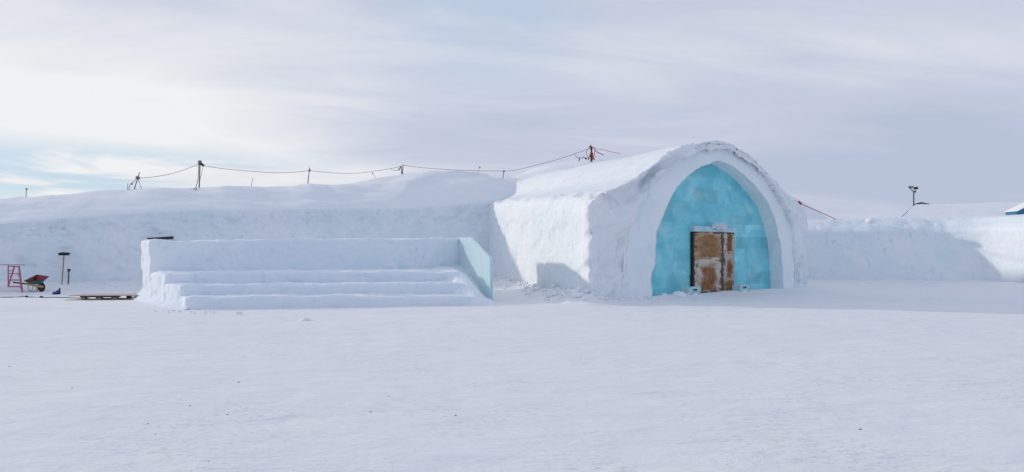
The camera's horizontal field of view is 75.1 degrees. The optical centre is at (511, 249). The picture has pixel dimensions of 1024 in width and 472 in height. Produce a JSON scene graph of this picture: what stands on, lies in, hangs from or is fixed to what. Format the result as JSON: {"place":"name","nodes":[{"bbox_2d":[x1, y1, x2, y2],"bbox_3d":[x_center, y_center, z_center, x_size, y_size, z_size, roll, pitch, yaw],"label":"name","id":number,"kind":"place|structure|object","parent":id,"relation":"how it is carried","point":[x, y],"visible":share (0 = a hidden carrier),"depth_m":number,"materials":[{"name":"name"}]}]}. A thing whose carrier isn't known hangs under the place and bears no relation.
{"place":"outdoors","nodes":[
{"label":"outdoors","id":0,"kind":"place"},
{"bbox_2d":[0,277,1023,471],"bbox_3d":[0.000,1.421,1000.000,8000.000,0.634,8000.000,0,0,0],"label":"ground","id":1,"kind":"structure","parent":0,"point":[903,375],"depth_m":8.43,"materials":[{"name":"white snow"}]},
{"bbox_2d":[0,264,24,291],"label":"step ladder","id":2,"kind":"object","parent":1,"relation":"on","point":[19,279],"visible":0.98,"depth_m":26.60,"materials":[{"name":"pink metal"}]},
{"bbox_2d":[13,275,48,291],"bbox_3d":[-19.334,1.374,26.623,1.583,0.706,0.709,0,0,0],"label":"wheelbarrow","id":3,"kind":"object","parent":1,"relation":"on","point":[35,280],"visible":0.99,"depth_m":26.51,"materials":[{"name":"red metal"}]},
{"bbox_2d":[0,296,73,297],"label":"power cable","id":4,"kind":"object","parent":1,"relation":"on","point":[42,297],"visible":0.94,"depth_m":23.36,"materials":[{"name":"black plastic"}]},
{"bbox_2d":[52,288,60,294],"bbox_3d":[-17.253,1.587,25.251,0.250,0.251,0.280,0,0,0],"label":"snow scoop","id":5,"kind":"object","parent":1,"relation":"on","point":[58,291],"visible":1,"depth_m":25.19,"materials":[{"name":"blue plastic"}]},
{"bbox_2d":[58,252,69,284],"bbox_3d":[-19.636,0.934,28.949,0.562,1.634,0.687,0,0,0],"label":"push broom","id":6,"kind":"object","parent":1,"relation":"on","point":[64,253],"visible":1,"depth_m":29.12,"materials":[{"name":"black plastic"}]},
{"bbox_2d":[80,296,131,299],"bbox_3d":[-13.820,1.644,22.746,1.272,0.151,0.960,0,0,0],"label":"pallet","id":7,"kind":"object","parent":1,"relation":"on","point":[99,297],"visible":0.64,"depth_m":22.28,"materials":[{"name":"wood"}]},
{"bbox_2d":[68,293,138,295],"bbox_3d":[-13.683,1.554,22.746,2.407,0.036,0.850,0,0,-2],"label":"plywood sheet","id":8,"kind":"object","parent":7,"relation":"on","point":[133,294],"visible":0.76,"depth_m":22.36,"materials":[{"name":"wood"}]},
{"bbox_2d":[0,159,605,281],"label":"snow hall","id":9,"kind":"structure","parent":1,"relation":"on","point":[100,235],"depth_m":32.96,"materials":[{"name":"white snow"}]},
{"bbox_2d":[134,172,141,188],"bbox_3d":[-19.787,-3.187,35.372,0.461,1.780,0.682,0,0,23],"label":"post","id":10,"kind":"object","parent":9,"relation":"on","point":[138,178],"visible":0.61,"depth_m":35.14,"materials":[{"name":"wood"}]},
{"bbox_2d":[195,160,203,188],"bbox_3d":[-16.931,-3.642,35.907,0.390,2.438,1.014,0,0,0],"label":"post","id":11,"kind":"object","parent":9,"relation":"on","point":[200,163],"visible":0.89,"depth_m":36.24,"materials":[{"name":"wood"}]},
{"bbox_2d":[207,166,307,172],"bbox_3d":[-14.374,-4.499,37.413,5.723,0.324,0.059,0,0,-22],"label":"rope","id":12,"kind":"object","parent":11,"relation":"attached to","point":[256,171],"visible":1,"depth_m":37.41,"materials":[{"name":"grey fabric"}]},
{"bbox_2d":[131,237,493,309],"bbox_3d":[-5.994,0.838,21.665,12.162,2.654,8.587,0,0,-26],"label":"snow stage","id":13,"kind":"object","parent":1,"relation":"on","point":[306,272],"visible":0.8,"depth_m":21.80,"materials":[{"name":"white snow"}]},
{"bbox_2d":[147,236,172,238],"bbox_3d":[-16.308,-0.508,30.881,1.071,0.186,0.350,0,0,-22],"label":"plank","id":14,"kind":"object","parent":13,"relation":"on","point":[171,237],"visible":0.71,"depth_m":30.75,"materials":[{"name":"black wood"}]},
{"bbox_2d":[72,276,689,314],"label":"snow crumbs","id":15,"kind":"object","parent":1,"relation":"on","point":[573,293],"visible":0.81,"depth_m":22.75,"materials":[{"name":"white snow"}]},
{"bbox_2d":[488,140,808,298],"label":"entrance hall","id":16,"kind":"structure","parent":1,"relation":"on","point":[711,216],"depth_m":25.51,"materials":[{"name":"white"}]},
{"bbox_2d":[586,145,602,161],"bbox_3d":[4.485,-5.070,36.063,0.488,0.879,2.571,0,0,19],"label":"mast","id":17,"kind":"object","parent":16,"relation":"on","point":[591,156],"visible":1,"depth_m":35.16,"materials":[{"name":"metal"}]},
{"bbox_2d":[511,148,589,170],"bbox_3d":[1.856,-5.037,37.893,0.155,0.642,7.068,0,0,-41],"label":"rope","id":18,"kind":"object","parent":17,"relation":"attached to","point":[549,161],"visible":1,"depth_m":37.85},
{"bbox_2d":[693,232,721,292],"bbox_3d":[7.539,0.485,25.552,1.565,2.330,0.142,0,0,-31],"label":"door","id":19,"kind":"structure","parent":16,"relation":"in","point":[707,246],"depth_m":25.49,"materials":[{"name":"brown wood"}]},
{"bbox_2d":[722,233,734,290],"bbox_3d":[8.581,0.500,26.446,1.074,2.367,0.139,0,0,-43],"label":"door","id":20,"kind":"structure","parent":16,"relation":"in","point":[728,261],"depth_m":26.40,"materials":[{"name":"brown wood"}]},
{"bbox_2d":[672,291,686,297],"bbox_3d":[5.875,1.616,23.397,0.563,0.296,0.426,0,0,0],"label":"snow lump","id":21,"kind":"object","parent":1,"relation":"on","point":[679,294],"visible":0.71,"depth_m":23.25,"materials":[{"name":"white snow"}]},
{"bbox_2d":[682,286,700,294],"bbox_3d":[6.536,1.585,24.196,0.660,0.439,0.413,0,0,-38],"label":"ice block","id":22,"kind":"object","parent":1,"relation":"on","point":[692,290],"depth_m":24.04,"materials":[{"name":"blue ice"}]},
{"bbox_2d":[732,284,748,291],"bbox_3d":[8.997,1.603,26.107,0.660,0.432,0.406,0,0,-38],"label":"ice block","id":23,"kind":"object","parent":1,"relation":"on","point":[741,287],"depth_m":25.94,"materials":[{"name":"blue ice"}]},
{"bbox_2d":[908,186,917,205],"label":"floodlight mast","id":24,"kind":"object","parent":1,"relation":"on","point":[911,187],"visible":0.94,"depth_m":71.95,"materials":[{"name":"metal"}]},
{"bbox_2d":[803,214,1023,282],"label":"snow wall","id":25,"kind":"structure","parent":1,"relation":"on","point":[989,248],"depth_m":34.07,"materials":[{"name":"white snow"}]},
{"bbox_2d":[795,200,833,218],"bbox_3d":[15.083,-1.903,32.827,0.273,0.628,9.358,0,0,38],"label":"rope","id":26,"kind":"object","parent":25,"relation":"attached to","point":[799,202],"visible":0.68,"depth_m":31.40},
{"bbox_2d":[865,218,875,223],"bbox_3d":[18.734,-1.487,34.745,0.543,0.330,0.444,0,0,0],"label":"snow bump","id":27,"kind":"object","parent":25,"relation":"on","point":[870,220],"visible":1,"depth_m":34.60},
{"bbox_2d":[0,0,1023,218],"label":"sky","id":28,"kind":"structure","parent":0,"point":[847,105],"materials":[{"name":"white"}]},
{"bbox_2d":[788,194,827,219],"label":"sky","id":29,"kind":"structure","parent":0,"point":[810,214],"depth_m":52.64,"materials":[{"name":"white"}]},
{"bbox_2d":[902,202,1023,218],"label":"hill","id":30,"kind":"structure","parent":0,"point":[922,210],"depth_m":60.97,"materials":[{"name":"white snow"}]},
{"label":"post","id":31,"kind":"object","parent":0,"visible":0},
{"bbox_2d":[316,166,400,173],"bbox_3d":[-9.204,-4.782,39.535,5.461,0.629,0.053,0,0,-22],"label":"rope","id":32,"kind":"object","parent":31,"relation":"attached to","point":[362,172],"visible":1,"depth_m":39.70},
{"bbox_2d":[404,165,474,170],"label":"rope","id":33,"kind":"object","parent":31,"relation":"attached to","point":[444,169],"visible":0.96,"depth_m":40.53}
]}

